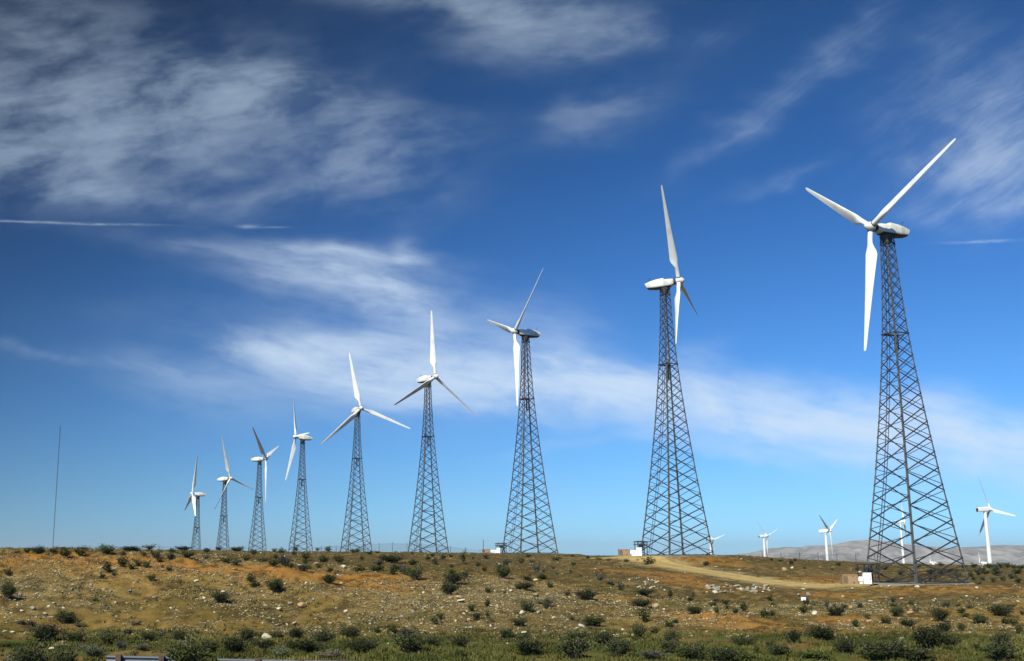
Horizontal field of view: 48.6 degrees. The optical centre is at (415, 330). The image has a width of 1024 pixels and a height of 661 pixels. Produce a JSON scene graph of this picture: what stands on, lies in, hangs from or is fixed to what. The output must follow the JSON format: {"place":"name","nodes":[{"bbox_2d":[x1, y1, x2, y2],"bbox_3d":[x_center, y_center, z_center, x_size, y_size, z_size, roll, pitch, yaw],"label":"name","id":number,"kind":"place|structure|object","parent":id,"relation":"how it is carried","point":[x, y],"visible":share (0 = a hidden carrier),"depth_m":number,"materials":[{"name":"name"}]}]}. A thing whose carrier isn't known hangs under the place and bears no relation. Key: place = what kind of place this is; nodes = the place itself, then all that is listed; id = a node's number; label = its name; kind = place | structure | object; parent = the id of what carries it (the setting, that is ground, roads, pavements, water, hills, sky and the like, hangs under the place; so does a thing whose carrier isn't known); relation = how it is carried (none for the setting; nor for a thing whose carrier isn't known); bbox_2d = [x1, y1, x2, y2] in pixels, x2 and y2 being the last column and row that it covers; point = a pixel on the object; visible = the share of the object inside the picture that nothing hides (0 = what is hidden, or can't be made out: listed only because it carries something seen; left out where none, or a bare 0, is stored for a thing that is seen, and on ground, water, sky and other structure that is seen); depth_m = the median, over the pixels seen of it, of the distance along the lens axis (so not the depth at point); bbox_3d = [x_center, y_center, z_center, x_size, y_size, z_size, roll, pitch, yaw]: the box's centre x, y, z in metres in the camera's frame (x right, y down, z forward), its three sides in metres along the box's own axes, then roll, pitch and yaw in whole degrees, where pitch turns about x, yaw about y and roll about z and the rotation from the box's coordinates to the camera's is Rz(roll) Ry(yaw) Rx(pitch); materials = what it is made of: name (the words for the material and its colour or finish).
{"place":"outdoors","nodes":[
{"label":"outdoors","id":0,"kind":"place"},
{"bbox_2d":[0,547,1023,660],"bbox_3d":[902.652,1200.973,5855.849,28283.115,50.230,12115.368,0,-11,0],"label":"ground","id":1,"kind":"structure","parent":0,"point":[150,616],"depth_m":83.36,"materials":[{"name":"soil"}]},
{"bbox_2d":[0,575,19,598],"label":"desert shrub","id":2,"kind":"object","parent":1,"relation":"on","point":[7,590],"visible":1,"depth_m":77.30,"materials":[{"name":"green plant"}]},
{"bbox_2d":[10,633,58,660],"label":"desert shrub","id":3,"kind":"object","parent":1,"relation":"on","point":[35,655],"visible":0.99,"depth_m":46.94,"materials":[{"name":"green plant"}]},
{"bbox_2d":[22,621,69,640],"bbox_3d":[-20.566,16.728,62.658,2.427,1.106,2.078,-1,-11,6],"label":"desert shrub","id":4,"kind":"object","parent":1,"relation":"on","point":[39,631],"visible":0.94,"depth_m":62.35,"materials":[{"name":"green plant"}]},
{"bbox_2d":[47,639,80,660],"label":"desert shrub","id":5,"kind":"object","parent":1,"relation":"on","point":[68,656],"visible":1,"depth_m":46.90,"materials":[{"name":"green plant"}]},
{"bbox_2d":[53,608,76,622],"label":"desert shrub","id":6,"kind":"object","parent":1,"relation":"on","point":[64,616],"visible":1,"depth_m":72.22,"materials":[{"name":"green plant"}]},
{"bbox_2d":[62,626,88,640],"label":"desert shrub","id":7,"kind":"object","parent":1,"relation":"on","point":[78,635],"visible":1,"depth_m":62.73,"materials":[{"name":"green plant"}]},
{"bbox_2d":[80,643,106,656],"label":"sage shrub","id":8,"kind":"object","parent":1,"relation":"on","point":[92,651],"visible":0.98,"depth_m":51.66,"materials":[{"name":"green plant"}]},
{"bbox_2d":[94,629,118,643],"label":"desert shrub","id":9,"kind":"object","parent":1,"relation":"on","point":[107,638],"visible":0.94,"depth_m":60.98,"materials":[{"name":"green plant"}]},
{"bbox_2d":[97,543,116,553],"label":"desert shrub","id":10,"kind":"object","parent":1,"relation":"on","point":[106,549],"visible":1,"depth_m":91.58,"materials":[{"name":"green plant"}]},
{"bbox_2d":[106,655,174,660],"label":"guardrail","id":11,"kind":"object","parent":1,"relation":"on","point":[134,658],"visible":0.76,"depth_m":48.13,"materials":[{"name":"metal"}]},
{"bbox_2d":[168,628,190,639],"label":"desert shrub","id":12,"kind":"object","parent":1,"relation":"on","point":[176,634],"visible":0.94,"depth_m":62.71,"materials":[{"name":"green plant"}]},
{"bbox_2d":[162,630,214,660],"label":"desert shrub","id":13,"kind":"object","parent":1,"relation":"on","point":[190,653],"visible":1,"depth_m":46.97,"materials":[{"name":"green plant"}]},
{"bbox_2d":[184,455,205,549],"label":"wind turbine","id":14,"kind":"object","parent":1,"relation":"on","point":[194,499],"visible":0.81,"depth_m":429.25,"materials":[{"name":"metal"}]},
{"bbox_2d":[200,637,220,651],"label":"desert shrub","id":15,"kind":"object","parent":1,"relation":"on","point":[208,644],"visible":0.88,"depth_m":52.24,"materials":[{"name":"green plant"}]},
{"bbox_2d":[207,587,233,602],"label":"desert shrub","id":16,"kind":"object","parent":1,"relation":"on","point":[219,597],"visible":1,"depth_m":75.77,"materials":[{"name":"green plant"}]},
{"bbox_2d":[216,632,251,651],"bbox_3d":[-8.419,14.377,51.836,1.440,1.033,1.584,-7,-13,31],"label":"desert shrub","id":17,"kind":"object","parent":1,"relation":"on","point":[235,643],"visible":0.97,"depth_m":51.71,"materials":[{"name":"green plant"}]},
{"bbox_2d":[215,437,253,549],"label":"wind turbine","id":18,"kind":"object","parent":1,"relation":"on","point":[225,479],"visible":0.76,"depth_m":386.20,"materials":[{"name":"metal"}]},
{"bbox_2d":[237,627,257,641],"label":"desert shrub","id":19,"kind":"object","parent":1,"relation":"on","point":[248,633],"visible":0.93,"depth_m":62.62,"materials":[{"name":"green plant"}]},
{"bbox_2d":[248,427,278,550],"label":"wind turbine","id":20,"kind":"object","parent":1,"relation":"on","point":[259,460],"visible":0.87,"depth_m":371.31,"materials":[{"name":"metal"}]},
{"bbox_2d":[251,638,275,649],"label":"desert shrub","id":21,"kind":"object","parent":1,"relation":"on","point":[262,644],"visible":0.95,"depth_m":55.21,"materials":[{"name":"green plant"}]},
{"bbox_2d":[261,576,285,591],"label":"desert shrub","id":22,"kind":"object","parent":1,"relation":"on","point":[276,584],"visible":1,"depth_m":81.54,"materials":[{"name":"green plant"}]},
{"bbox_2d":[270,644,292,657],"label":"sage shrub","id":23,"kind":"object","parent":1,"relation":"on","point":[281,652],"visible":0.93,"depth_m":50.27,"materials":[{"name":"green plant"}]},
{"bbox_2d":[217,658,345,660],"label":"guardrail","id":24,"kind":"object","parent":1,"relation":"on","point":[257,659],"visible":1,"depth_m":48.13,"materials":[{"name":"metal"}]},
{"bbox_2d":[285,626,307,637],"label":"desert shrub","id":25,"kind":"object","parent":1,"relation":"on","point":[296,632],"visible":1,"depth_m":67.33,"materials":[{"name":"green plant"}]},
{"bbox_2d":[285,397,312,551],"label":"wind turbine","id":26,"kind":"object","parent":1,"relation":"on","point":[303,437],"visible":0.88,"depth_m":337.26,"materials":[{"name":"metal"}]},
{"bbox_2d":[279,636,322,650],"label":"desert shrub","id":27,"kind":"object","parent":1,"relation":"on","point":[301,645],"visible":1,"depth_m":53.99,"materials":[{"name":"green plant"}]},
{"bbox_2d":[305,626,339,641],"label":"desert shrub","id":28,"kind":"object","parent":1,"relation":"on","point":[323,635],"visible":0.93,"depth_m":63.91,"materials":[{"name":"green plant"}]},
{"bbox_2d":[317,574,337,583],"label":"desert shrub","id":29,"kind":"object","parent":1,"relation":"on","point":[328,579],"visible":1,"depth_m":83.64,"materials":[{"name":"green plant"}]},
{"bbox_2d":[316,648,341,658],"bbox_3d":[-3.802,14.454,50.432,1.398,0.505,1.247,-2,-12,10],"label":"dry brush","id":30,"kind":"object","parent":1,"relation":"on","point":[331,653],"visible":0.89,"depth_m":50.22,"materials":[{"name":"grey plant"}]},
{"bbox_2d":[336,622,360,636],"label":"desert shrub","id":31,"kind":"object","parent":1,"relation":"on","point":[349,631],"visible":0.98,"depth_m":66.89,"materials":[{"name":"green plant"}]},
{"bbox_2d":[342,635,378,652],"bbox_3d":[-2.462,14.321,51.496,1.818,0.936,1.845,8,-14,-34],"label":"desert shrub","id":32,"kind":"object","parent":1,"relation":"on","point":[363,646],"visible":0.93,"depth_m":51.33,"materials":[{"name":"green plant"}]},
{"bbox_2d":[321,353,409,551],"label":"wind turbine","id":33,"kind":"object","parent":1,"relation":"on","point":[355,411],"visible":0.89,"depth_m":289.57,"materials":[{"name":"metal"}]},
{"bbox_2d":[306,543,471,552],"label":"chain link fence","id":34,"kind":"object","parent":1,"relation":"on","point":[364,548],"visible":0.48,"depth_m":224.05,"materials":[{"name":"metal"}]},
{"bbox_2d":[375,551,405,562],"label":"desert shrub","id":35,"kind":"object","parent":1,"relation":"on","point":[383,557],"visible":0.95,"depth_m":123.59,"materials":[{"name":"green plant"}]},
{"bbox_2d":[386,626,427,652],"bbox_3d":[-0.380,14.338,52.197,2.067,1.216,1.896,2,-11,-9],"label":"desert shrub","id":36,"kind":"object","parent":1,"relation":"on","point":[407,642],"visible":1,"depth_m":52.01,"materials":[{"name":"green plant"}]},
{"bbox_2d":[403,561,424,580],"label":"desert shrub","id":37,"kind":"object","parent":1,"relation":"on","point":[415,573],"visible":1,"depth_m":89.18,"materials":[{"name":"green plant"}]},
{"bbox_2d":[422,634,441,645],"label":"desert shrub","id":38,"kind":"object","parent":1,"relation":"on","point":[432,641],"visible":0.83,"depth_m":55.65,"materials":[{"name":"green plant"}]},
{"bbox_2d":[394,310,475,552],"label":"wind turbine","id":39,"kind":"object","parent":1,"relation":"on","point":[426,380],"visible":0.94,"depth_m":241.06,"materials":[{"name":"metal"}]},
{"bbox_2d":[440,579,462,594],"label":"desert shrub","id":40,"kind":"object","parent":1,"relation":"on","point":[448,588],"visible":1,"depth_m":82.54,"materials":[{"name":"green plant"}]},
{"bbox_2d":[441,571,467,583],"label":"desert shrub","id":41,"kind":"object","parent":1,"relation":"on","point":[452,577],"visible":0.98,"depth_m":88.05,"materials":[{"name":"green plant"}]},
{"bbox_2d":[448,634,471,646],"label":"desert shrub","id":42,"kind":"object","parent":1,"relation":"on","point":[460,642],"visible":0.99,"depth_m":55.91,"materials":[{"name":"green plant"}]},
{"bbox_2d":[494,563,513,578],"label":"desert shrub","id":43,"kind":"object","parent":1,"relation":"on","point":[502,572],"visible":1,"depth_m":94.21,"materials":[{"name":"green plant"}]},
{"bbox_2d":[498,626,516,638],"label":"desert shrub","id":44,"kind":"object","parent":1,"relation":"on","point":[506,633],"visible":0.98,"depth_m":66.41,"materials":[{"name":"green plant"}]},
{"bbox_2d":[0,546,1023,660],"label":"grass","id":45,"kind":"structure","parent":1,"relation":"on","point":[497,652],"depth_m":62.31,"materials":[{"name":"green plant"}]},
{"bbox_2d":[514,579,535,589],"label":"desert shrub","id":46,"kind":"object","parent":1,"relation":"on","point":[523,585],"visible":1,"depth_m":87.43,"materials":[{"name":"green plant"}]},
{"bbox_2d":[517,597,536,611],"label":"desert shrub","id":47,"kind":"object","parent":1,"relation":"on","point":[526,607],"visible":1,"depth_m":78.57,"materials":[{"name":"green plant"}]},
{"bbox_2d":[511,636,550,654],"bbox_3d":[5.272,14.622,52.457,2.043,0.954,2.013,-1,-11,7],"label":"desert shrub","id":48,"kind":"object","parent":1,"relation":"on","point":[526,646],"visible":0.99,"depth_m":52.21,"materials":[{"name":"green plant"}]},
{"bbox_2d":[528,553,562,553],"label":"concrete foundation","id":49,"kind":"object","parent":1,"relation":"on","point":[545,553],"visible":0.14,"depth_m":200.74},
{"bbox_2d":[487,269,557,552],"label":"wind turbine","id":50,"kind":"object","parent":49,"relation":"on","point":[526,335],"visible":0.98,"depth_m":208.90,"materials":[{"name":"metal"}]},
{"bbox_2d":[551,633,601,658],"bbox_3d":[7.396,14.521,51.875,2.293,1.119,2.104,-2,-12,9],"label":"desert shrub","id":51,"kind":"object","parent":1,"relation":"on","point":[574,648],"visible":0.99,"depth_m":51.66,"materials":[{"name":"green plant"}]},
{"bbox_2d":[562,627,592,640],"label":"desert shrub","id":52,"kind":"object","parent":1,"relation":"on","point":[573,634],"visible":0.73,"depth_m":57.92,"materials":[{"name":"green plant"}]},
{"bbox_2d":[572,587,600,599],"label":"desert shrub","id":53,"kind":"object","parent":1,"relation":"on","point":[587,594],"visible":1,"depth_m":85.12,"materials":[{"name":"green plant"}]},
{"bbox_2d":[580,615,605,625],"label":"desert shrub","id":54,"kind":"object","parent":1,"relation":"on","point":[592,621],"visible":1,"depth_m":73.09,"materials":[{"name":"green plant"}]},
{"bbox_2d":[588,629,615,644],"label":"desert shrub","id":55,"kind":"object","parent":1,"relation":"on","point":[603,635],"visible":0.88,"depth_m":56.21,"materials":[{"name":"green plant"}]},
{"bbox_2d":[600,634,636,656],"bbox_3d":[9.574,14.899,53.097,1.699,1.062,1.852,1,-11,-5],"label":"desert shrub","id":56,"kind":"object","parent":1,"relation":"on","point":[618,648],"visible":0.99,"depth_m":53.01,"materials":[{"name":"green plant"}]},
{"bbox_2d":[628,620,647,637],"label":"desert shrub","id":57,"kind":"object","parent":1,"relation":"on","point":[640,631],"visible":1,"depth_m":63.68,"materials":[{"name":"green plant"}]},
{"bbox_2d":[629,596,652,606],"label":"desert shrub","id":58,"kind":"object","parent":1,"relation":"on","point":[641,603],"visible":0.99,"depth_m":83.58,"materials":[{"name":"green plant"}]},
{"bbox_2d":[635,607,653,621],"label":"desert shrub","id":59,"kind":"object","parent":1,"relation":"on","point":[644,616],"visible":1,"depth_m":76.86,"materials":[{"name":"green plant"}]},
{"bbox_2d":[634,587,654,596],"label":"desert shrub","id":60,"kind":"object","parent":1,"relation":"on","point":[642,591],"visible":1,"depth_m":92.26,"materials":[{"name":"green plant"}]},
{"bbox_2d":[634,650,668,658],"bbox_3d":[10.780,14.805,51.623,1.594,0.447,1.555,-2,-11,9],"label":"desert brush","id":61,"kind":"object","parent":1,"relation":"on","point":[649,653],"visible":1,"depth_m":51.41,"materials":[{"name":"green plant"}]},
{"bbox_2d":[658,635,682,652],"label":"desert shrub","id":62,"kind":"object","parent":1,"relation":"on","point":[671,645],"visible":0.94,"depth_m":54.70,"materials":[{"name":"green plant"}]},
{"bbox_2d":[662,626,684,641],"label":"desert shrub","id":63,"kind":"object","parent":1,"relation":"on","point":[669,634],"visible":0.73,"depth_m":58.13,"materials":[{"name":"green plant"}]},
{"bbox_2d":[642,555,720,556],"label":"concrete foundation","id":64,"kind":"object","parent":1,"relation":"on","point":[680,555],"visible":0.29,"depth_m":160.41,"materials":[{"name":"grey concrete"}]},
{"bbox_2d":[641,185,714,554],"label":"wind turbine","id":65,"kind":"object","parent":64,"relation":"on","point":[662,285],"visible":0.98,"depth_m":168.75,"materials":[{"name":"metal"}]},
{"bbox_2d":[669,641,706,659],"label":"desert shrub","id":66,"kind":"object","parent":1,"relation":"on","point":[689,651],"visible":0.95,"depth_m":51.76,"materials":[{"name":"green plant"}]},
{"bbox_2d":[704,641,742,660],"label":"desert shrub","id":67,"kind":"object","parent":1,"relation":"on","point":[725,654],"visible":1,"depth_m":50.26,"materials":[{"name":"green plant"}]},
{"bbox_2d":[729,636,756,645],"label":"desert shrub","id":68,"kind":"object","parent":1,"relation":"on","point":[743,640],"visible":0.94,"depth_m":57.86,"materials":[{"name":"green plant"}]},
{"bbox_2d":[736,650,759,659],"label":"green shrub","id":69,"kind":"object","parent":1,"relation":"on","point":[744,654],"visible":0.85,"depth_m":51.48,"materials":[{"name":"green plant"}]},
{"bbox_2d":[758,525,776,556],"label":"tubular wind turbine","id":70,"kind":"object","parent":1,"relation":"on","point":[765,550],"visible":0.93,"depth_m":1188.43,"materials":[{"name":"white paint"}]},
{"bbox_2d":[758,643,795,654],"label":"desert shrub","id":71,"kind":"object","parent":1,"relation":"on","point":[777,649],"visible":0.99,"depth_m":51.69,"materials":[{"name":"green plant"}]},
{"bbox_2d":[781,628,804,642],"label":"desert shrub","id":72,"kind":"object","parent":1,"relation":"on","point":[793,635],"visible":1,"depth_m":57.88,"materials":[{"name":"green plant"}]},
{"bbox_2d":[801,649,830,657],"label":"green shrub","id":73,"kind":"object","parent":1,"relation":"on","point":[813,654],"visible":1,"depth_m":50.31,"materials":[{"name":"green plant"}]},
{"bbox_2d":[762,553,874,561],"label":"chain link fence","id":74,"kind":"object","parent":1,"relation":"on","point":[855,555],"visible":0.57,"depth_m":217.75,"materials":[{"name":"metal"}]},
{"bbox_2d":[803,623,838,639],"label":"desert shrub","id":75,"kind":"object","parent":1,"relation":"on","point":[820,633],"visible":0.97,"depth_m":58.87,"materials":[{"name":"green plant"}]},
{"bbox_2d":[819,515,836,560],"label":"tubular wind turbine","id":76,"kind":"object","parent":1,"relation":"on","point":[826,531],"visible":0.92,"depth_m":979.95,"materials":[{"name":"white paint"}]},
{"bbox_2d":[824,606,848,615],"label":"desert shrub","id":77,"kind":"object","parent":1,"relation":"on","point":[837,611],"visible":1,"depth_m":82.60,"materials":[{"name":"green plant"}]},
{"bbox_2d":[828,635,857,653],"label":"desert shrub","id":78,"kind":"object","parent":1,"relation":"on","point":[845,645],"visible":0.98,"depth_m":51.53,"materials":[{"name":"green plant"}]},
{"bbox_2d":[839,574,857,583],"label":"transformer box","id":79,"kind":"object","parent":1,"relation":"on","point":[848,578],"visible":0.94,"depth_m":124.26,"materials":[{"name":"beige paint"}]},
{"bbox_2d":[862,573,871,583],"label":"control cabinet","id":80,"kind":"object","parent":1,"relation":"on","point":[867,578],"visible":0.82,"depth_m":124.12,"materials":[{"name":"white metal"}]},
{"bbox_2d":[852,632,913,659],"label":"desert shrub","id":81,"kind":"object","parent":1,"relation":"on","point":[881,651],"visible":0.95,"depth_m":50.62,"materials":[{"name":"green plant"}]},
{"bbox_2d":[888,603,906,616],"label":"desert shrub","id":82,"kind":"object","parent":1,"relation":"on","point":[897,610],"visible":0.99,"depth_m":81.93,"materials":[{"name":"green plant"}]},
{"bbox_2d":[896,503,906,562],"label":"tubular wind turbine","id":83,"kind":"object","parent":1,"relation":"on","point":[901,536],"visible":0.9,"depth_m":1211.58,"materials":[{"name":"white paint"}]},
{"bbox_2d":[890,643,937,659],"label":"desert shrub","id":84,"kind":"object","parent":1,"relation":"on","point":[918,652],"visible":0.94,"depth_m":50.07,"materials":[{"name":"green plant"}]},
{"bbox_2d":[858,582,975,585],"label":"concrete foundation","id":85,"kind":"object","parent":1,"relation":"on","point":[897,584],"visible":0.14,"depth_m":122.72,"materials":[{"name":"grey concrete"}]},
{"bbox_2d":[855,564,880,582],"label":"cable gantry","id":86,"kind":"object","parent":85,"relation":"on","point":[869,569],"visible":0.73,"depth_m":127.70,"materials":[{"name":"metal"}]},
{"bbox_2d":[806,138,969,583],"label":"wind turbine","id":87,"kind":"object","parent":85,"relation":"on","point":[887,233],"visible":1,"depth_m":129.47,"materials":[{"name":"metal"}]},
{"bbox_2d":[908,623,954,647],"bbox_3d":[24.646,14.663,54.009,2.010,1.303,2.348,-1,-11,3],"label":"desert shrub","id":88,"kind":"object","parent":1,"relation":"on","point":[923,636],"visible":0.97,"depth_m":53.74,"materials":[{"name":"green plant"}]},
{"bbox_2d":[928,606,950,621],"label":"desert shrub","id":89,"kind":"object","parent":1,"relation":"on","point":[938,614],"visible":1,"depth_m":79.15,"materials":[{"name":"green plant"}]},
{"bbox_2d":[933,620,952,631],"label":"desert shrub","id":90,"kind":"object","parent":1,"relation":"on","point":[945,626],"visible":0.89,"depth_m":73.01,"materials":[{"name":"green plant"}]},
{"bbox_2d":[968,611,988,623],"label":"desert shrub","id":91,"kind":"object","parent":1,"relation":"on","point":[978,618],"visible":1,"depth_m":78.11,"materials":[{"name":"green plant"}]},
{"bbox_2d":[976,477,1015,562],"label":"tubular wind turbine","id":92,"kind":"object","parent":1,"relation":"on","point":[984,510],"visible":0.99,"depth_m":727.62,"materials":[{"name":"white paint"}]},
{"bbox_2d":[982,604,1016,615],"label":"desert shrub","id":93,"kind":"object","parent":1,"relation":"on","point":[999,609],"visible":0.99,"depth_m":82.85,"materials":[{"name":"green plant"}]},
{"bbox_2d":[980,638,1021,659],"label":"desert shrub","id":94,"kind":"object","parent":1,"relation":"on","point":[1000,651],"visible":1,"depth_m":50.32,"materials":[{"name":"green plant"}]},
{"bbox_2d":[987,630,1015,645],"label":"desert shrub","id":95,"kind":"object","parent":1,"relation":"on","point":[1002,636],"visible":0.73,"depth_m":58.19,"materials":[{"name":"green plant"}]},
{"bbox_2d":[0,0,1023,555],"label":"sky","id":96,"kind":"structure","parent":0,"point":[207,207],"materials":[{"name":"blue"}]},
{"bbox_2d":[585,556,871,588],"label":"dirt track","id":97,"kind":"structure","parent":0,"point":[664,562],"depth_m":138.67,"materials":[{"name":"soil"}]},
{"bbox_2d":[734,540,1023,565],"bbox_3d":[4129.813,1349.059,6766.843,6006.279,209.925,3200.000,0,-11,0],"label":"mountains","id":98,"kind":"structure","parent":0,"point":[1013,554],"depth_m":6846.76,"materials":[{"name":"grey stone"}]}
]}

